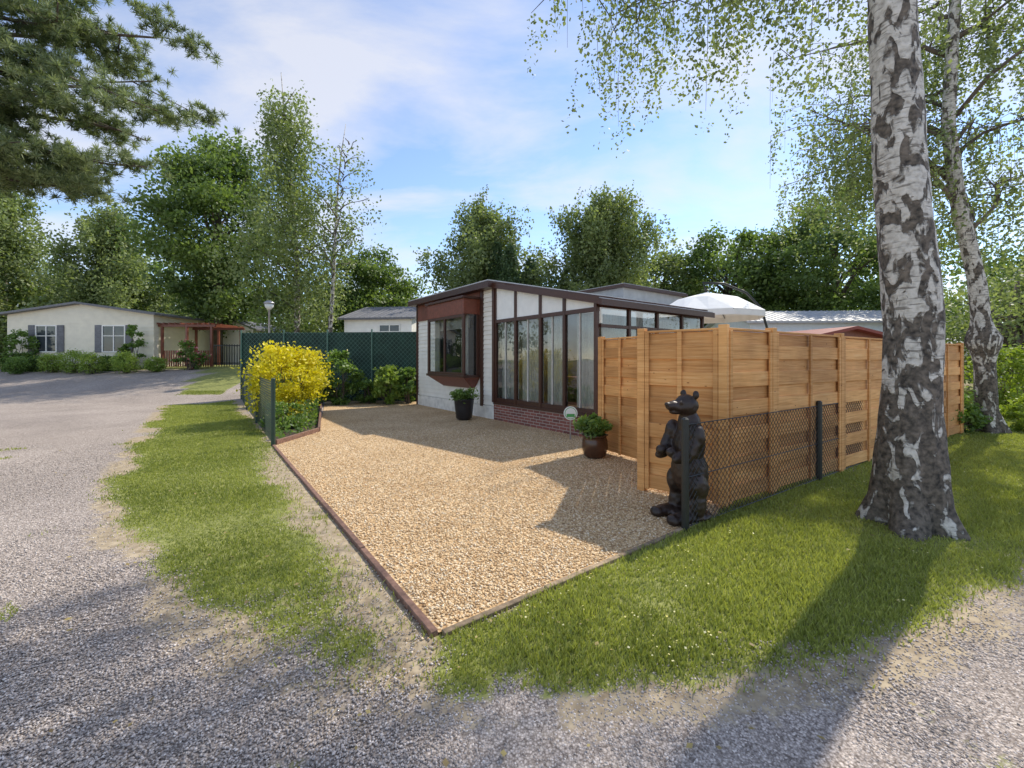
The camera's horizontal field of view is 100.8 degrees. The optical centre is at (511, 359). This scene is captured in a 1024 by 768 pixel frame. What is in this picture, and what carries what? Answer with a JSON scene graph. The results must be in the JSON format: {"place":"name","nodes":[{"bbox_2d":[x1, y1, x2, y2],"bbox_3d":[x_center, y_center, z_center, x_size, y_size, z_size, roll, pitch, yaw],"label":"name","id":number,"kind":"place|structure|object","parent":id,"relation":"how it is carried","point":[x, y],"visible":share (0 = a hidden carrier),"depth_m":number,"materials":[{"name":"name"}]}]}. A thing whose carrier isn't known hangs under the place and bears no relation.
{"place":"outdoors","nodes":[
{"label":"outdoors","id":0,"kind":"place"},
{"bbox_2d":[446,315,475,374],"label":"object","id":1,"kind":"object","parent":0,"point":[453,350],"visible":0.5,"depth_m":12.06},
{"bbox_2d":[276,401,718,631],"bbox_3d":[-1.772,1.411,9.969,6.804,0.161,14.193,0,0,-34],"label":"gravel driveway","id":2,"kind":"structure","parent":0,"point":[397,416],"depth_m":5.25,"materials":[{"name":"beige gravel"}]},
{"bbox_2d":[353,377,381,403],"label":"garden shrub","id":3,"kind":"object","parent":2,"relation":"on","point":[366,385],"visible":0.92,"depth_m":14.41,"materials":[{"name":"green plant"}]},
{"bbox_2d":[370,364,404,404],"bbox_3d":[-4.222,0.830,14.319,1.202,1.392,1.065,0,0,0],"label":"garden shrub","id":4,"kind":"object","parent":2,"relation":"on","point":[384,378],"visible":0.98,"depth_m":14.14,"materials":[{"name":"green plant"}]},
{"bbox_2d":[394,367,415,403],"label":"garden shrub","id":5,"kind":"object","parent":2,"relation":"on","point":[408,374],"visible":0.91,"depth_m":14.38,"materials":[{"name":"green plant"}]},
{"bbox_2d":[449,387,478,419],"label":"potted plant","id":6,"kind":"object","parent":2,"relation":"on","point":[463,401],"visible":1,"depth_m":10.42,"materials":[{"name":"green plant"}]},
{"bbox_2d":[564,406,577,438],"bbox_3d":[1.100,1.185,7.972,0.260,0.630,0.056,0,0,0],"label":"garden sign","id":7,"kind":"object","parent":2,"relation":"on","point":[570,413],"visible":0.98,"depth_m":7.95,"materials":[{"name":"grey metal"}]},
{"bbox_2d":[573,412,613,458],"bbox_3d":[1.235,1.140,6.514,0.625,0.700,0.617,0,0,0],"label":"potted plant","id":8,"kind":"object","parent":2,"relation":"on","point":[593,427],"visible":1,"depth_m":6.35,"materials":[{"name":"green plant"}]},
{"bbox_2d":[598,336,636,458],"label":"wooden gate","id":9,"kind":"structure","parent":2,"relation":"on","point":[617,384],"depth_m":6.53,"materials":[{"name":"brown wood"}]},
{"bbox_2d":[650,390,710,525],"bbox_3d":[1.619,0.896,4.007,0.527,1.220,0.464,0,0,-18],"label":"carved bear statue","id":10,"kind":"object","parent":2,"relation":"on","point":[683,404],"visible":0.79,"depth_m":3.93,"materials":[{"name":"brown wood"}]},
{"bbox_2d":[0,364,1023,767],"bbox_3d":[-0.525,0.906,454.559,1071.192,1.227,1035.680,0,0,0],"label":"ground","id":11,"kind":"structure","parent":0,"point":[60,410],"depth_m":2.23,"materials":[{"name":"grey gravel"}]},
{"bbox_2d":[2,356,32,373],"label":"clipped shrub","id":12,"kind":"object","parent":11,"relation":"on","point":[16,365],"visible":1,"depth_m":20.15,"materials":[{"name":"green plant"}]},
{"bbox_2d":[0,329,39,357],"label":"garden shrub","id":13,"kind":"object","parent":11,"relation":"on","point":[12,342],"visible":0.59,"depth_m":21.34,"materials":[{"name":"green plant"}]},
{"bbox_2d":[0,355,44,371],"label":"box hedge","id":14,"kind":"object","parent":11,"relation":"on","point":[34,366],"visible":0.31,"depth_m":20.88,"materials":[{"name":"green plant"}]},
{"bbox_2d":[0,189,73,357],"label":"birch tree","id":15,"kind":"object","parent":11,"relation":"on","point":[19,256],"visible":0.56,"depth_m":29.96,"materials":[{"name":"green plant"}]},
{"bbox_2d":[33,353,65,372],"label":"clipped shrub","id":16,"kind":"object","parent":11,"relation":"on","point":[47,361],"visible":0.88,"depth_m":20.49,"materials":[{"name":"green plant"}]},
{"bbox_2d":[52,348,93,372],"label":"clipped shrub","id":17,"kind":"object","parent":11,"relation":"on","point":[71,367],"visible":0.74,"depth_m":20.34,"materials":[{"name":"green plant"}]},
{"bbox_2d":[75,350,111,373],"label":"clipped shrub","id":18,"kind":"object","parent":11,"relation":"on","point":[98,365],"visible":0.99,"depth_m":20.27,"materials":[{"name":"green plant"}]},
{"bbox_2d":[0,197,199,335],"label":"birch tree","id":19,"kind":"object","parent":11,"relation":"on","point":[102,279],"visible":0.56,"depth_m":28.67,"materials":[{"name":"green plant"}]},
{"bbox_2d":[0,301,211,367],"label":"cream bungalow","id":20,"kind":"object","parent":11,"relation":"on","point":[65,327],"visible":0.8,"depth_m":22.00,"materials":[{"name":"paint"}]},
{"bbox_2d":[28,325,132,351],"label":"window frames","id":21,"kind":"structure","parent":20,"relation":"in","point":[32,329],"depth_m":21.95,"materials":[{"name":"white paint"}]},
{"bbox_2d":[37,326,123,350],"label":"window panes","id":22,"kind":"structure","parent":20,"relation":"in","point":[107,330],"depth_m":21.98,"materials":[{"name":"glass"}]},
{"bbox_2d":[99,355,129,370],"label":"box hedge","id":23,"kind":"object","parent":11,"relation":"on","point":[106,358],"visible":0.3,"depth_m":21.11,"materials":[{"name":"green plant"}]},
{"bbox_2d":[0,0,241,206],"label":"pine tree","id":24,"kind":"object","parent":11,"relation":"on","point":[67,168],"visible":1,"depth_m":7.72,"materials":[{"name":"green plant"}]},
{"bbox_2d":[108,350,143,373],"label":"clipped shrub","id":25,"kind":"object","parent":11,"relation":"on","point":[123,367],"visible":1,"depth_m":20.36,"materials":[{"name":"green plant"}]},
{"bbox_2d":[117,324,147,369],"bbox_3d":[-19.171,-0.659,21.474,1.130,2.317,1.251,0,0,34],"label":"garden shrub","id":26,"kind":"object","parent":11,"relation":"on","point":[131,330],"visible":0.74,"depth_m":21.37,"materials":[{"name":"green plant"}]},
{"bbox_2d":[140,356,169,371],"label":"clipped shrub","id":27,"kind":"object","parent":11,"relation":"on","point":[150,365],"visible":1,"depth_m":20.67,"materials":[{"name":"green plant"}]},
{"bbox_2d":[134,288,242,318],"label":"broadleaf tree","id":28,"kind":"object","parent":11,"relation":"on","point":[153,308],"visible":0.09,"depth_m":30.93,"materials":[{"name":"green plant"}]},
{"bbox_2d":[171,339,211,369],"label":"flowering shrub","id":29,"kind":"object","parent":11,"relation":"on","point":[192,360],"visible":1,"depth_m":21.33,"materials":[{"name":"green plant"}]},
{"bbox_2d":[157,323,244,366],"bbox_3d":[-17.100,-0.800,23.500,3.000,2.300,2.800,0,0,0],"label":"pergola","id":30,"kind":"object","parent":11,"relation":"on","point":[196,327],"visible":0.73,"depth_m":22.28,"materials":[{"name":"brown wood"}]},
{"bbox_2d":[97,123,306,364],"bbox_3d":[-17.964,-7.157,26.088,10.182,15.022,10.686,0,0,42],"label":"oak tree","id":31,"kind":"object","parent":11,"relation":"on","point":[196,190],"visible":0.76,"depth_m":24.08,"materials":[{"name":"green plant"}]},
{"bbox_2d":[156,280,256,321],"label":"broadleaf tree","id":32,"kind":"object","parent":11,"relation":"on","point":[248,315],"visible":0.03,"depth_m":28.74,"materials":[{"name":"green plant"}]},
{"bbox_2d":[213,344,239,365],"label":"garden gate","id":33,"kind":"structure","parent":11,"relation":"on","point":[226,345],"depth_m":23.00,"materials":[{"name":"brown wood"}]},
{"bbox_2d":[223,320,287,364],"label":"white garage","id":34,"kind":"structure","parent":11,"relation":"on","point":[232,338],"depth_m":27.00,"materials":[{"name":"paint"}]},
{"bbox_2d":[241,367,274,445],"bbox_3d":[-7.017,0.898,11.420,0.086,1.303,9.919,0,0,-35],"label":"chain link fence","id":35,"kind":"object","parent":11,"relation":"on","point":[260,413],"visible":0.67,"depth_m":8.61,"materials":[{"name":"green metal"}]},
{"bbox_2d":[263,300,274,332],"bbox_3d":[-11.000,-0.926,19.200,0.480,3.580,0.480,0,0,0],"label":"street lamp","id":36,"kind":"object","parent":11,"relation":"on","point":[269,305],"visible":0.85,"depth_m":19.14,"materials":[{"name":"grey metal"}]},
{"bbox_2d":[202,74,358,332],"bbox_3d":[-12.240,-7.258,23.080,5.756,17.361,8.226,0,0,43],"label":"birch tree","id":37,"kind":"object","parent":11,"relation":"on","point":[287,139],"visible":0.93,"depth_m":22.73,"materials":[{"name":"green plant"}]},
{"bbox_2d":[263,399,382,439],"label":"garden bed soil","id":38,"kind":"structure","parent":11,"relation":"on","point":[293,429],"depth_m":9.25,"materials":[{"name":"brown soil"}]},
{"bbox_2d":[260,370,300,401],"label":"garden shrub","id":39,"kind":"object","parent":38,"relation":"on","point":[282,382],"visible":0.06,"depth_m":13.43,"materials":[{"name":"green plant"}]},
{"bbox_2d":[258,400,308,429],"bbox_3d":[-4.943,1.174,9.039,0.902,0.696,1.223,0,0,0],"label":"garden shrub","id":40,"kind":"object","parent":38,"relation":"on","point":[279,408],"visible":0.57,"depth_m":8.96,"materials":[{"name":"green plant"}]},
{"bbox_2d":[231,340,338,417],"bbox_3d":[-5.587,0.500,10.586,2.362,2.029,2.670,0,0,-32],"label":"golden shrub","id":41,"kind":"object","parent":38,"relation":"on","point":[308,372],"visible":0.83,"depth_m":10.14,"materials":[{"name":"yellow plant"}]},
{"bbox_2d":[296,384,325,405],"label":"garden shrub","id":42,"kind":"object","parent":38,"relation":"on","point":[316,398],"visible":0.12,"depth_m":13.77,"materials":[{"name":"green plant"}]},
{"bbox_2d":[262,392,379,438],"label":"ground cover plants","id":43,"kind":"object","parent":38,"relation":"on","point":[310,418],"visible":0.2,"depth_m":9.19,"materials":[{"name":"green plant"}]},
{"bbox_2d":[240,329,415,400],"bbox_3d":[-6.651,0.200,15.290,6.687,2.600,0.080,0,0,5],"label":"green privacy fence","id":44,"kind":"object","parent":11,"relation":"on","point":[369,351],"visible":0.35,"depth_m":15.22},
{"bbox_2d":[281,124,386,331],"bbox_3d":[-9.449,-6.209,23.419,4.931,13.202,5.123,0,0,0],"label":"birch tree","id":45,"kind":"object","parent":11,"relation":"on","point":[336,209],"visible":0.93,"depth_m":22.88,"materials":[{"name":"green plant"}]},
{"bbox_2d":[316,349,364,404],"bbox_3d":[-5.792,0.582,14.178,1.481,1.923,1.396,0,0,18],"label":"garden shrub","id":46,"kind":"object","parent":11,"relation":"on","point":[336,397],"visible":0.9,"depth_m":14.09,"materials":[{"name":"green plant"}]},
{"bbox_2d":[300,240,433,331],"bbox_3d":[-11.138,-4.163,32.892,11.135,9.870,10.205,0,0,14],"label":"oak tree","id":47,"kind":"object","parent":11,"relation":"on","point":[400,293],"visible":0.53,"depth_m":31.01,"materials":[{"name":"green plant"}]},
{"bbox_2d":[336,306,415,331],"bbox_3d":[-6.952,-1.503,26.196,4.500,3.623,6.607,0,0,8],"label":"white chalet","id":48,"kind":"object","parent":11,"relation":"on","point":[387,319],"visible":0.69,"depth_m":23.32,"materials":[{"name":"paint"}]},
{"bbox_2d":[379,324,399,331],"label":"window frames","id":49,"kind":"structure","parent":48,"relation":"in","point":[379,324],"depth_m":23.08,"materials":[{"name":"white paint"}]},
{"bbox_2d":[380,325,398,330],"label":"window panes","id":50,"kind":"structure","parent":48,"relation":"in","point":[382,327],"depth_m":23.11,"materials":[{"name":"grey glass"}]},
{"bbox_2d":[410,184,550,293],"bbox_3d":[-1.468,-5.369,30.826,10.119,14.518,10.286,0,0,21],"label":"birch tree","id":51,"kind":"object","parent":11,"relation":"on","point":[481,231],"visible":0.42,"depth_m":29.47,"materials":[{"name":"green plant"}]},
{"bbox_2d":[276,464,701,695],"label":"stray stones","id":52,"kind":"object","parent":11,"relation":"on","point":[422,638],"visible":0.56,"depth_m":2.51,"materials":[{"name":"beige stone"}]},
{"bbox_2d":[483,240,504,280],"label":"conifer tree","id":53,"kind":"object","parent":11,"relation":"on","point":[498,252],"visible":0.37,"depth_m":28.73,"materials":[{"name":"green plant"}]},
{"bbox_2d":[272,403,717,637],"bbox_3d":[-3.376,1.477,8.717,3.034,0.146,13.882,0,0,-37],"label":"driveway edging","id":54,"kind":"object","parent":11,"relation":"on","point":[422,619],"visible":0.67,"depth_m":2.97,"materials":[{"name":"brown wood"}]},
{"bbox_2d":[49,433,966,767],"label":"fallen leaves","id":55,"kind":"object","parent":11,"relation":"on","point":[503,753],"visible":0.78,"depth_m":1.82,"materials":[{"name":"brown plant"}]},
{"bbox_2d":[497,242,523,283],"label":"conifer tree","id":56,"kind":"object","parent":11,"relation":"on","point":[510,271],"visible":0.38,"depth_m":27.24,"materials":[{"name":"green plant"}]},
{"bbox_2d":[0,237,1023,337],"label":"distant trees","id":57,"kind":"object","parent":11,"relation":"on","point":[18,292],"visible":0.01,"depth_m":31.46,"materials":[{"name":"green plant"}]},
{"bbox_2d":[0,444,1023,767],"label":"road gravel stones","id":58,"kind":"object","parent":11,"relation":"on","point":[184,736],"visible":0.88,"depth_m":1.86,"materials":[{"name":"grey gravel"}]},
{"bbox_2d":[86,291,967,335],"bbox_3d":[0.579,-2.429,34.273,97.937,6.415,12.850,0,0,0],"label":"distant shrubbery","id":59,"kind":"object","parent":11,"relation":"on","point":[953,329],"depth_m":32.65,"materials":[{"name":"green plant"}]},
{"bbox_2d":[522,256,536,284],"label":"conifer tree","id":60,"kind":"object","parent":11,"relation":"on","point":[529,262],"visible":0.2,"depth_m":27.73,"materials":[{"name":"green plant"}]},
{"bbox_2d":[418,289,654,405],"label":"walls","id":61,"kind":"structure","parent":11,"relation":"on","point":[429,386],"depth_m":12.25,"materials":[{"name":"white paint"}]},
{"bbox_2d":[418,292,479,321],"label":"gable boards","id":62,"kind":"object","parent":61,"relation":"attached to","point":[422,312],"visible":0.26,"depth_m":13.81,"materials":[{"name":"brown wood"}]},
{"bbox_2d":[425,295,479,387],"bbox_3d":[-1.705,-0.450,11.893,0.560,2.420,2.220,0,0,-37],"label":"bay window frame","id":63,"kind":"object","parent":61,"relation":"attached to","point":[462,306],"visible":0.98,"depth_m":11.43,"materials":[{"name":"brown wood"}]},
{"bbox_2d":[418,395,493,418],"bbox_3d":[-1.815,1.335,12.494,0.048,0.330,4.567,0,0,-37],"label":"skirting","id":64,"kind":"object","parent":61,"relation":"attached to","point":[485,411],"visible":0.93,"depth_m":12.54,"materials":[{"name":"white paint"}]},
{"bbox_2d":[408,280,584,405],"bbox_3d":[1.733,-0.230,15.206,9.480,3.460,4.830,0,0,-37],"label":"roof edge","id":65,"kind":"object","parent":61,"relation":"attached to","point":[481,287],"visible":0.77,"depth_m":11.08,"materials":[{"name":"brown paint"}]},
{"bbox_2d":[408,279,669,304],"bbox_3d":[1.733,-1.976,15.206,9.460,0.027,4.810,0,0,-37],"label":"roof sheet","id":66,"kind":"object","parent":65,"relation":"on","point":[533,286],"visible":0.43,"depth_m":12.01,"materials":[{"name":"metal"}]},
{"bbox_2d":[577,283,687,303],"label":"raised rear roof","id":67,"kind":"structure","parent":66,"relation":"on","point":[635,292],"depth_m":14.67,"materials":[{"name":"white paint"}]},
{"bbox_2d":[520,180,680,290],"bbox_3d":[6.281,-5.386,31.339,10.188,15.477,13.215,0,0,-39],"label":"birch tree","id":68,"kind":"object","parent":11,"relation":"on","point":[605,245],"visible":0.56,"depth_m":29.30,"materials":[{"name":"green plant"}]},
{"bbox_2d":[492,283,714,417],"bbox_3d":[2.154,-0.422,10.364,4.040,3.043,3.610,0,0,-37],"label":"porch frame","id":69,"kind":"object","parent":11,"relation":"on","point":[626,305],"visible":0.77,"depth_m":8.96,"materials":[{"name":"brown wood"}]},
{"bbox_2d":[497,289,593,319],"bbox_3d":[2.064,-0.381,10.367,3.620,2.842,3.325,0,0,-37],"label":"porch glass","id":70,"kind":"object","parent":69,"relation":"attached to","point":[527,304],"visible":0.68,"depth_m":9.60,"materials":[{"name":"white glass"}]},
{"bbox_2d":[435,313,689,408],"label":"curtains","id":71,"kind":"object","parent":69,"relation":"attached to","point":[587,359],"visible":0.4,"depth_m":9.42,"materials":[{"name":"fabric"}]},
{"bbox_2d":[599,297,712,312],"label":"porch roof","id":72,"kind":"structure","parent":69,"relation":"on","point":[653,304],"depth_m":8.69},
{"bbox_2d":[630,244,713,297],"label":"broadleaf tree","id":73,"kind":"object","parent":11,"relation":"on","point":[671,271],"visible":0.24,"depth_m":32.70,"materials":[{"name":"green plant"}]},
{"bbox_2d":[654,282,767,327],"bbox_3d":[5.744,-0.376,12.140,3.103,3.751,2.790,0,0,23],"label":"cantilever parasol","id":74,"kind":"object","parent":11,"relation":"on","point":[726,308],"visible":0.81,"depth_m":11.34,"materials":[{"name":"fabric"}]},
{"bbox_2d":[653,219,815,326],"bbox_3d":[17.084,-5.303,34.234,11.659,11.317,13.230,0,0,-29],"label":"oak tree","id":75,"kind":"object","parent":11,"relation":"on","point":[720,268],"visible":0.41,"depth_m":31.73,"materials":[{"name":"green plant"}]},
{"bbox_2d":[524,0,993,541],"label":"birch tree","id":76,"kind":"object","parent":11,"relation":"on","point":[910,494],"visible":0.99,"depth_m":3.77,"materials":[{"name":"white plant"}]},
{"bbox_2d":[516,448,1018,660],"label":"lawn flowers","id":77,"kind":"object","parent":11,"relation":"on","point":[708,583],"visible":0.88,"depth_m":2.45,"materials":[{"name":"plant"}]},
{"bbox_2d":[681,400,867,531],"bbox_3d":[5.607,1.028,6.464,9.910,1.045,0.071,0,0,-34],"label":"chain link fence","id":78,"kind":"object","parent":11,"relation":"on","point":[685,475],"visible":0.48,"depth_m":4.46,"materials":[{"name":"black metal"}]},
{"bbox_2d":[704,310,882,332],"bbox_3d":[16.175,-1.077,23.271,9.100,3.273,5.606,0,0,3],"label":"white bungalow","id":79,"kind":"object","parent":11,"relation":"on","point":[785,321],"visible":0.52,"depth_m":20.96,"materials":[{"name":"paint"}]},
{"bbox_2d":[637,324,963,508],"bbox_3d":[5.444,0.570,6.349,8.492,1.860,0.915,0,0,-26],"label":"wooden fence","id":80,"kind":"object","parent":11,"relation":"on","point":[725,371],"visible":0.63,"depth_m":4.79,"materials":[{"name":"brown wood"}]},
{"bbox_2d":[783,326,882,340],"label":"garden shed","id":81,"kind":"structure","parent":11,"relation":"on","point":[855,331],"depth_m":14.54,"materials":[{"name":"brown paint"}]},
{"bbox_2d":[720,177,961,310],"bbox_3d":[22.199,-6.018,29.181,13.439,12.746,12.273,0,0,0],"label":"oak tree","id":82,"kind":"object","parent":11,"relation":"on","point":[833,298],"visible":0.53,"depth_m":27.65,"materials":[{"name":"green plant"}]},
{"bbox_2d":[723,0,1023,434],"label":"birch tree","id":83,"kind":"object","parent":11,"relation":"on","point":[983,340],"visible":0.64,"depth_m":8.88,"materials":[{"name":"green plant"}]},
{"bbox_2d":[951,389,993,432],"bbox_3d":[9.108,1.057,8.745,1.244,0.965,1.181,0,0,0],"label":"wild shrub","id":84,"kind":"object","parent":11,"relation":"on","point":[972,418],"visible":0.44,"depth_m":8.56,"materials":[{"name":"green plant"}]},
{"bbox_2d":[943,248,1023,392],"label":"broadleaf tree","id":85,"kind":"object","parent":11,"relation":"on","point":[1012,332],"visible":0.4,"depth_m":15.92,"materials":[{"name":"green plant"}]},
{"bbox_2d":[944,230,1023,314],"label":"broadleaf tree","id":86,"kind":"object","parent":11,"relation":"on","point":[1014,252],"visible":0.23,"depth_m":18.80,"materials":[{"name":"green plant"}]},
{"bbox_2d":[964,343,1023,407],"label":"wild shrub","id":87,"kind":"object","parent":11,"relation":"on","point":[1017,355],"visible":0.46,"depth_m":11.18,"materials":[{"name":"green plant"}]},
{"bbox_2d":[999,393,1023,431],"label":"wild shrub","id":88,"kind":"object","parent":11,"relation":"on","point":[1012,411],"visible":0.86,"depth_m":8.92,"materials":[{"name":"green plant"}]},
{"bbox_2d":[0,390,1023,693],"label":"grass","id":89,"kind":"structure","parent":0,"point":[1004,518],"depth_m":3.00,"materials":[{"name":"green plant"}]},
{"bbox_2d":[0,0,1023,329],"label":"sky","id":90,"kind":"structure","parent":0,"point":[443,101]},
{"bbox_2d":[494,404,582,436],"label":"porch brick wall","id":91,"kind":"structure","parent":0,"point":[552,421],"depth_m":9.33,"materials":[{"name":"red brick"}]},
{"bbox_2d":[568,316,699,406],"bbox_3d":[2.109,0.190,10.473,3.580,2.580,3.340,0,0,-37],"label":"porch interior","id":92,"kind":"object","parent":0,"point":[572,380],"depth_m":10.59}
]}

